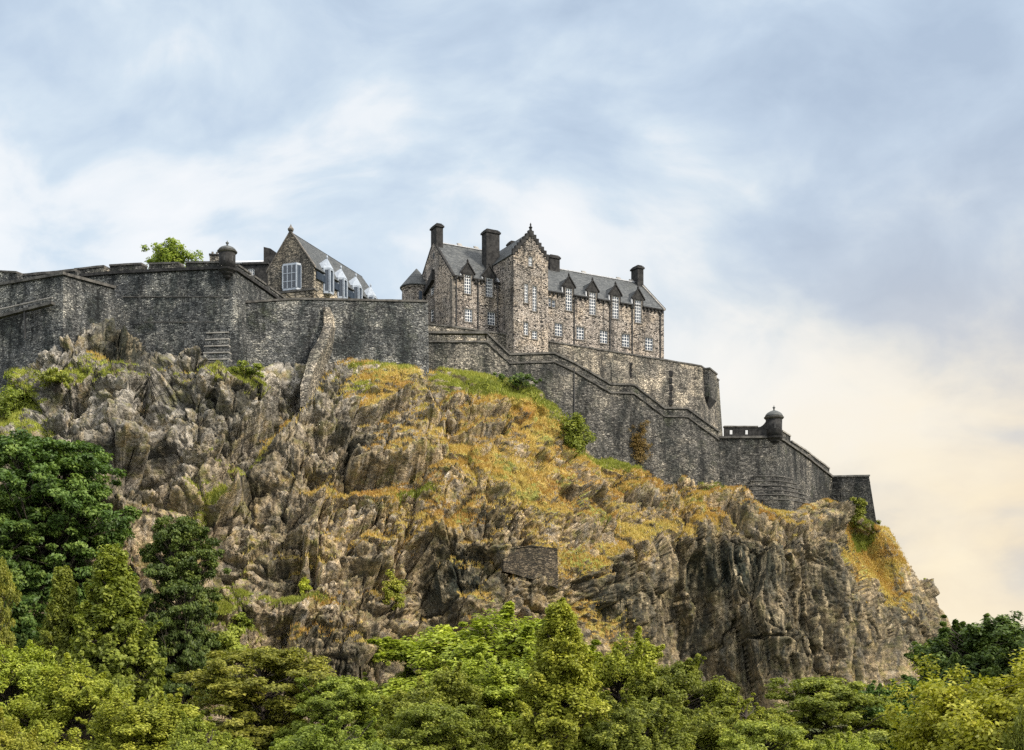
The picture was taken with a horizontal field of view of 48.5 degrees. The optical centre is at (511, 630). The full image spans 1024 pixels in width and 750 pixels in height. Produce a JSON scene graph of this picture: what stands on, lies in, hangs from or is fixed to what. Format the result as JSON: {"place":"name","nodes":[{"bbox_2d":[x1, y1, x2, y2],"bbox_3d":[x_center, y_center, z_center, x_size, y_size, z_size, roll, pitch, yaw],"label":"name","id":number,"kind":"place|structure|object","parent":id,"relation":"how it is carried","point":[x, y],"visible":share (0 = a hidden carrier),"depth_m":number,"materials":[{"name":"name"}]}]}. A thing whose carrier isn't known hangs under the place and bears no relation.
{"place":"outdoors","nodes":[
{"label":"outdoors","id":0,"kind":"place"},
{"bbox_2d":[0,317,951,732],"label":"rocky hill","id":1,"kind":"structure","parent":0,"point":[756,603],"depth_m":152.79,"materials":[{"name":"grey stone"}]},
{"bbox_2d":[0,371,33,418],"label":"bush","id":2,"kind":"object","parent":1,"relation":"on","point":[7,405],"visible":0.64,"depth_m":148.36,"materials":[{"name":"green plant"}]},
{"bbox_2d":[32,366,83,392],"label":"bush","id":3,"kind":"object","parent":1,"relation":"on","point":[60,376],"visible":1,"depth_m":145.76,"materials":[{"name":"green plant"}]},
{"bbox_2d":[0,268,116,399],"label":"bastion wall","id":4,"kind":"structure","parent":1,"relation":"on","point":[81,302],"depth_m":153.58,"materials":[{"name":"grey stone"}]},
{"bbox_2d":[0,297,54,338],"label":"stair rail","id":5,"kind":"object","parent":4,"relation":"on","point":[28,309],"visible":1,"depth_m":152.21,"materials":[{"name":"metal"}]},
{"bbox_2d":[75,241,285,368],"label":"battery wall","id":6,"kind":"structure","parent":1,"relation":"on","point":[172,308],"depth_m":159.61,"materials":[{"name":"stone"}]},
{"bbox_2d":[141,237,203,268],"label":"bush","id":7,"kind":"object","parent":6,"relation":"on","point":[169,252],"visible":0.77,"depth_m":170.26,"materials":[{"name":"green plant"}]},
{"bbox_2d":[210,622,248,664],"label":"bush","id":8,"kind":"object","parent":1,"relation":"on","point":[230,641],"visible":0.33,"depth_m":127.55,"materials":[{"name":"green plant"}]},
{"bbox_2d":[231,610,254,633],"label":"bush","id":9,"kind":"object","parent":1,"relation":"on","point":[243,620],"visible":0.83,"depth_m":133.91,"materials":[{"name":"green plant"}]},
{"bbox_2d":[228,360,264,378],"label":"bush","id":10,"kind":"object","parent":1,"relation":"on","point":[250,371],"visible":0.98,"depth_m":153.29,"materials":[{"name":"green plant"}]},
{"bbox_2d":[298,577,311,594],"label":"bush","id":11,"kind":"object","parent":1,"relation":"on","point":[303,586],"visible":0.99,"depth_m":137.66,"materials":[{"name":"green plant"}]},
{"bbox_2d":[245,297,428,407],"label":"curtain wall","id":12,"kind":"structure","parent":1,"relation":"on","point":[315,335],"depth_m":164.24,"materials":[{"name":"grey stone"}]},
{"bbox_2d":[370,647,390,667],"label":"bush","id":13,"kind":"object","parent":1,"relation":"on","point":[381,659],"visible":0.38,"depth_m":136.81,"materials":[{"name":"green plant"}]},
{"bbox_2d":[382,569,408,617],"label":"bush","id":14,"kind":"object","parent":1,"relation":"on","point":[394,591],"visible":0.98,"depth_m":139.45,"materials":[{"name":"green plant"}]},
{"bbox_2d":[0,353,877,673],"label":"green grass","id":15,"kind":"structure","parent":1,"relation":"on","point":[216,493],"depth_m":152.38,"materials":[{"name":"green plant"}]},
{"bbox_2d":[86,349,916,660],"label":"dry grass","id":16,"kind":"structure","parent":1,"relation":"on","point":[876,567],"depth_m":160.80,"materials":[{"name":"plant"}]},
{"bbox_2d":[493,372,541,389],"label":"bush","id":17,"kind":"object","parent":1,"relation":"on","point":[516,381],"visible":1,"depth_m":171.21,"materials":[{"name":"green plant"}]},
{"bbox_2d":[496,545,557,588],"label":"retaining wall","id":18,"kind":"structure","parent":1,"relation":"on","point":[530,561],"depth_m":147.51,"materials":[{"name":"stone"}]},
{"bbox_2d":[428,331,719,489],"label":"stepped wall","id":19,"kind":"structure","parent":1,"relation":"on","point":[684,441],"depth_m":181.40,"materials":[{"name":"stone"}]},
{"bbox_2d":[629,420,653,465],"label":"creeper","id":20,"kind":"object","parent":19,"relation":"attached to","point":[640,448],"visible":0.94,"depth_m":182.97,"materials":[{"name":"brown plant"}]},
{"bbox_2d":[551,412,596,457],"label":"bush","id":21,"kind":"object","parent":1,"relation":"on","point":[575,440],"visible":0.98,"depth_m":168.33,"materials":[{"name":"green plant"}]},
{"bbox_2d":[719,407,833,511],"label":"corner bastion","id":22,"kind":"object","parent":1,"relation":"on","point":[768,463],"visible":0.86,"depth_m":190.22,"materials":[{"name":"stone"}]},
{"bbox_2d":[832,475,876,523],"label":"end tower","id":23,"kind":"structure","parent":1,"relation":"on","point":[846,487],"depth_m":205.10,"materials":[{"name":"grey stone"}]},
{"bbox_2d":[849,496,867,527],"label":"bush","id":24,"kind":"object","parent":1,"relation":"on","point":[859,511],"visible":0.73,"depth_m":199.90,"materials":[{"name":"green plant"}]},
{"bbox_2d":[0,0,1023,629],"label":"sky","id":25,"kind":"structure","parent":0,"point":[821,201],"materials":[{"name":"blue"}]},
{"bbox_2d":[76,640,958,745],"bbox_3d":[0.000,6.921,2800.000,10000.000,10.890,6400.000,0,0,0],"label":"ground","id":26,"kind":"structure","parent":0,"point":[749,711],"depth_m":143.75,"materials":[{"name":"green plant"}]},
{"bbox_2d":[0,556,21,657],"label":"tree","id":27,"kind":"object","parent":26,"relation":"on","point":[10,593],"visible":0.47,"depth_m":96.22,"materials":[{"name":"green plant"}]},
{"bbox_2d":[0,706,54,749],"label":"tree","id":28,"kind":"object","parent":26,"relation":"on","point":[10,740],"visible":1,"depth_m":58.08,"materials":[{"name":"green plant"}]},
{"bbox_2d":[0,489,57,648],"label":"tree","id":29,"kind":"object","parent":26,"relation":"on","point":[7,504],"visible":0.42,"depth_m":119.45,"materials":[{"name":"green plant"}]},
{"bbox_2d":[0,639,75,745],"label":"tree","id":30,"kind":"object","parent":26,"relation":"on","point":[19,676],"visible":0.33,"depth_m":83.04,"materials":[{"name":"green plant"}]},
{"bbox_2d":[29,565,93,718],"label":"tree","id":31,"kind":"object","parent":26,"relation":"on","point":[57,629],"visible":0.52,"depth_m":112.89,"materials":[{"name":"green plant"}]},
{"bbox_2d":[0,427,142,659],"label":"tree","id":32,"kind":"object","parent":26,"relation":"on","point":[37,465],"visible":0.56,"depth_m":123.28,"materials":[{"name":"green plant"}]},
{"bbox_2d":[4,652,144,749],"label":"tree","id":33,"kind":"object","parent":26,"relation":"on","point":[75,695],"visible":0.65,"depth_m":80.06,"materials":[{"name":"green plant"}]},
{"bbox_2d":[58,543,167,734],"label":"tree","id":34,"kind":"object","parent":26,"relation":"on","point":[112,638],"visible":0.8,"depth_m":110.44,"materials":[{"name":"green plant"}]},
{"bbox_2d":[75,687,206,749],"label":"tree","id":35,"kind":"object","parent":26,"relation":"on","point":[142,725],"visible":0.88,"depth_m":71.33,"materials":[{"name":"green plant"}]},
{"bbox_2d":[137,515,231,706],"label":"tree","id":36,"kind":"object","parent":26,"relation":"on","point":[182,578],"visible":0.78,"depth_m":121.92,"materials":[{"name":"green plant"}]},
{"bbox_2d":[159,710,256,749],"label":"tree","id":37,"kind":"object","parent":26,"relation":"on","point":[197,735],"visible":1,"depth_m":65.77,"materials":[{"name":"green plant"}]},
{"bbox_2d":[171,646,336,749],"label":"tree","id":38,"kind":"object","parent":26,"relation":"on","point":[248,706],"visible":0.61,"depth_m":83.35,"materials":[{"name":"green plant"}]},
{"bbox_2d":[271,675,389,741],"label":"tree","id":39,"kind":"object","parent":26,"relation":"on","point":[341,693],"visible":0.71,"depth_m":80.83,"materials":[{"name":"green plant"}]},
{"bbox_2d":[268,716,395,749],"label":"tree","id":40,"kind":"object","parent":26,"relation":"on","point":[319,736],"visible":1,"depth_m":62.80,"materials":[{"name":"green plant"}]},
{"bbox_2d":[350,664,423,727],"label":"tree","id":41,"kind":"object","parent":26,"relation":"on","point":[406,673],"visible":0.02,"depth_m":92.78,"materials":[{"name":"green plant"}]},
{"bbox_2d":[378,702,492,749],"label":"tree","id":42,"kind":"object","parent":26,"relation":"on","point":[437,726],"visible":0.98,"depth_m":68.82,"materials":[{"name":"green plant"}]},
{"bbox_2d":[370,660,519,749],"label":"tree","id":43,"kind":"object","parent":26,"relation":"on","point":[457,692],"visible":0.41,"depth_m":75.98,"materials":[{"name":"green plant"}]},
{"bbox_2d":[351,601,602,724],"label":"tree","id":44,"kind":"object","parent":26,"relation":"on","point":[424,656],"visible":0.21,"depth_m":90.31,"materials":[{"name":"green plant"}]},
{"bbox_2d":[451,647,597,748],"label":"tree","id":45,"kind":"object","parent":26,"relation":"on","point":[505,675],"visible":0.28,"depth_m":78.23,"materials":[{"name":"green plant"}]},
{"bbox_2d":[493,597,613,749],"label":"tree","id":46,"kind":"object","parent":26,"relation":"on","point":[559,682],"visible":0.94,"depth_m":70.69,"materials":[{"name":"green plant"}]},
{"bbox_2d":[569,626,689,716],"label":"tree","id":47,"kind":"object","parent":26,"relation":"on","point":[618,669],"visible":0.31,"depth_m":86.42,"materials":[{"name":"green plant"}]},
{"bbox_2d":[575,689,696,749],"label":"tree","id":48,"kind":"object","parent":26,"relation":"on","point":[653,726],"visible":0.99,"depth_m":68.51,"materials":[{"name":"green plant"}]},
{"bbox_2d":[621,653,736,744],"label":"tree","id":49,"kind":"object","parent":26,"relation":"on","point":[680,683],"visible":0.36,"depth_m":83.86,"materials":[{"name":"green plant"}]},
{"bbox_2d":[683,686,808,749],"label":"tree","id":50,"kind":"object","parent":26,"relation":"on","point":[734,708],"visible":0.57,"depth_m":79.22,"materials":[{"name":"green plant"}]},
{"bbox_2d":[717,719,826,749],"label":"tree","id":51,"kind":"object","parent":26,"relation":"on","point":[763,732],"visible":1,"depth_m":61.41,"materials":[{"name":"green plant"}]},
{"bbox_2d":[764,676,909,749],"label":"tree","id":52,"kind":"object","parent":26,"relation":"on","point":[842,701],"visible":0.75,"depth_m":82.43,"materials":[{"name":"green plant"}]},
{"bbox_2d":[820,725,878,749],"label":"tree","id":53,"kind":"object","parent":26,"relation":"on","point":[864,743],"visible":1,"depth_m":59.80,"materials":[{"name":"green plant"}]},
{"bbox_2d":[844,676,930,749],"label":"tree","id":54,"kind":"object","parent":26,"relation":"on","point":[872,690],"visible":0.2,"depth_m":87.07,"materials":[{"name":"green plant"}]},
{"bbox_2d":[879,647,1023,749],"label":"tree","id":55,"kind":"object","parent":26,"relation":"on","point":[980,712],"visible":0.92,"depth_m":50.99,"materials":[{"name":"green plant"}]},
{"bbox_2d":[901,610,1023,707],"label":"tree","id":56,"kind":"object","parent":26,"relation":"on","point":[976,648],"visible":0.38,"depth_m":110.02,"materials":[{"name":"green plant"}]},
{"bbox_2d":[984,630,1023,685],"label":"tree","id":57,"kind":"object","parent":26,"relation":"on","point":[999,666],"visible":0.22,"depth_m":105.23,"materials":[{"name":"green plant"}]},
{"bbox_2d":[1000,703,1023,749],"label":"tree","id":58,"kind":"object","parent":26,"relation":"on","point":[1010,742],"visible":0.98,"depth_m":45.79,"materials":[{"name":"green plant"}]},
{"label":"terrace ground","id":59,"kind":"structure","parent":0,"visible":0},
{"bbox_2d":[209,252,218,260],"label":"chimney stack","id":60,"kind":"object","parent":59,"relation":"on","point":[213,256],"visible":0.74,"depth_m":168.10,"materials":[{"name":"stone"}]},
{"bbox_2d":[235,247,275,285],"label":"outbuilding","id":61,"kind":"structure","parent":59,"relation":"on","point":[258,268],"depth_m":186.77,"materials":[{"name":"stone"}]},
{"bbox_2d":[266,224,376,298],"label":"gabled house","id":62,"kind":"structure","parent":59,"relation":"on","point":[298,267],"depth_m":179.82,"materials":[{"name":"stone"}]},
{"bbox_2d":[282,262,301,290],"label":"oriel window","id":63,"kind":"structure","parent":62,"relation":"in","point":[291,272],"depth_m":178.27,"materials":[{"name":"white metal"}]},
{"bbox_2d":[319,256,333,295],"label":"bay window","id":64,"kind":"structure","parent":62,"relation":"in","point":[328,287],"depth_m":180.68,"materials":[{"name":"white metal"}]},
{"bbox_2d":[335,266,347,297],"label":"bay window","id":65,"kind":"structure","parent":62,"relation":"in","point":[343,293],"depth_m":185.01,"materials":[{"name":"white metal"}]},
{"bbox_2d":[349,274,362,298],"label":"bay window","id":66,"kind":"structure","parent":62,"relation":"in","point":[358,289],"depth_m":189.95,"materials":[{"name":"white metal"}]},
{"bbox_2d":[364,283,376,298],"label":"bay window","id":67,"kind":"structure","parent":62,"relation":"in","point":[369,291],"depth_m":195.13,"materials":[{"name":"white metal"}]},
{"bbox_2d":[400,223,665,358],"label":"barrack building","id":68,"kind":"structure","parent":59,"relation":"on","point":[525,293],"depth_m":196.52,"materials":[{"name":"stone"}]},
{"bbox_2d":[430,284,433,297],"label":"window","id":69,"kind":"structure","parent":68,"relation":"in","point":[431,289],"depth_m":197.28,"materials":[{"name":"white paint"}]},
{"bbox_2d":[430,307,433,322],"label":"window","id":70,"kind":"structure","parent":68,"relation":"in","point":[431,311],"depth_m":197.28,"materials":[{"name":"white paint"}]},
{"bbox_2d":[463,275,472,295],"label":"window","id":71,"kind":"structure","parent":68,"relation":"in","point":[467,281],"depth_m":191.54,"materials":[{"name":"white paint"}]},
{"bbox_2d":[464,307,473,323],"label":"window","id":72,"kind":"structure","parent":68,"relation":"in","point":[468,314],"depth_m":191.58,"materials":[{"name":"white paint"}]},
{"bbox_2d":[485,277,493,298],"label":"window","id":73,"kind":"structure","parent":68,"relation":"in","point":[488,284],"depth_m":193.42,"materials":[{"name":"white paint"}]},
{"bbox_2d":[486,310,495,326],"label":"window","id":74,"kind":"structure","parent":68,"relation":"in","point":[491,317],"depth_m":193.65,"materials":[{"name":"white paint"}]},
{"bbox_2d":[523,282,529,303],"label":"window","id":75,"kind":"structure","parent":68,"relation":"in","point":[526,286],"depth_m":191.30,"materials":[{"name":"white paint"}]},
{"bbox_2d":[523,321,529,335],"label":"window","id":76,"kind":"structure","parent":68,"relation":"in","point":[525,325],"depth_m":191.21,"materials":[{"name":"white paint"}]},
{"bbox_2d":[527,255,533,267],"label":"window","id":77,"kind":"structure","parent":68,"relation":"in","point":[530,259],"depth_m":191.63,"materials":[{"name":"white paint"}]},
{"bbox_2d":[531,284,537,312],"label":"window","id":78,"kind":"structure","parent":68,"relation":"in","point":[533,286],"depth_m":192.05,"materials":[{"name":"white paint"}]},
{"bbox_2d":[531,329,537,340],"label":"window","id":79,"kind":"structure","parent":68,"relation":"in","point":[534,334],"depth_m":192.01,"materials":[{"name":"white paint"}]},
{"bbox_2d":[548,297,551,307],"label":"window","id":80,"kind":"structure","parent":68,"relation":"in","point":[549,300],"depth_m":199.12,"materials":[{"name":"white paint"}]},
{"bbox_2d":[551,299,556,308],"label":"window","id":81,"kind":"structure","parent":68,"relation":"in","point":[553,303],"depth_m":199.46,"materials":[{"name":"grey glass"}]},
{"bbox_2d":[554,322,563,337],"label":"window","id":82,"kind":"structure","parent":68,"relation":"in","point":[558,328],"depth_m":200.02,"materials":[{"name":"white paint"}]},
{"bbox_2d":[565,288,572,311],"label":"window","id":83,"kind":"structure","parent":68,"relation":"in","point":[568,297],"depth_m":201.02,"materials":[{"name":"white paint"}]},
{"bbox_2d":[576,325,585,340],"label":"window","id":84,"kind":"structure","parent":68,"relation":"in","point":[580,331],"depth_m":202.21,"materials":[{"name":"white paint"}]},
{"bbox_2d":[588,292,596,316],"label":"window","id":85,"kind":"structure","parent":68,"relation":"in","point":[594,295],"depth_m":203.44,"materials":[{"name":"white paint"}]},
{"bbox_2d":[599,329,608,344],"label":"window","id":86,"kind":"structure","parent":68,"relation":"in","point":[602,334],"depth_m":204.44,"materials":[{"name":"white paint"}]},
{"bbox_2d":[611,296,619,319],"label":"window","id":87,"kind":"structure","parent":68,"relation":"in","point":[614,304],"depth_m":205.79,"materials":[{"name":"white paint"}]},
{"bbox_2d":[621,332,630,348],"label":"window","id":88,"kind":"structure","parent":68,"relation":"in","point":[625,339],"depth_m":206.80,"materials":[{"name":"white paint"}]},
{"bbox_2d":[634,300,642,323],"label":"window","id":89,"kind":"structure","parent":68,"relation":"in","point":[637,309],"depth_m":208.06,"materials":[{"name":"white paint"}]},
{"bbox_2d":[644,336,653,351],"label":"window","id":90,"kind":"structure","parent":68,"relation":"in","point":[648,341],"depth_m":209.24,"materials":[{"name":"white paint"}]},
{"bbox_2d":[428,323,722,435],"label":"terrace wall","id":91,"kind":"structure","parent":59,"relation":"on","point":[673,383],"depth_m":206.66,"materials":[{"name":"stone"}]}
]}

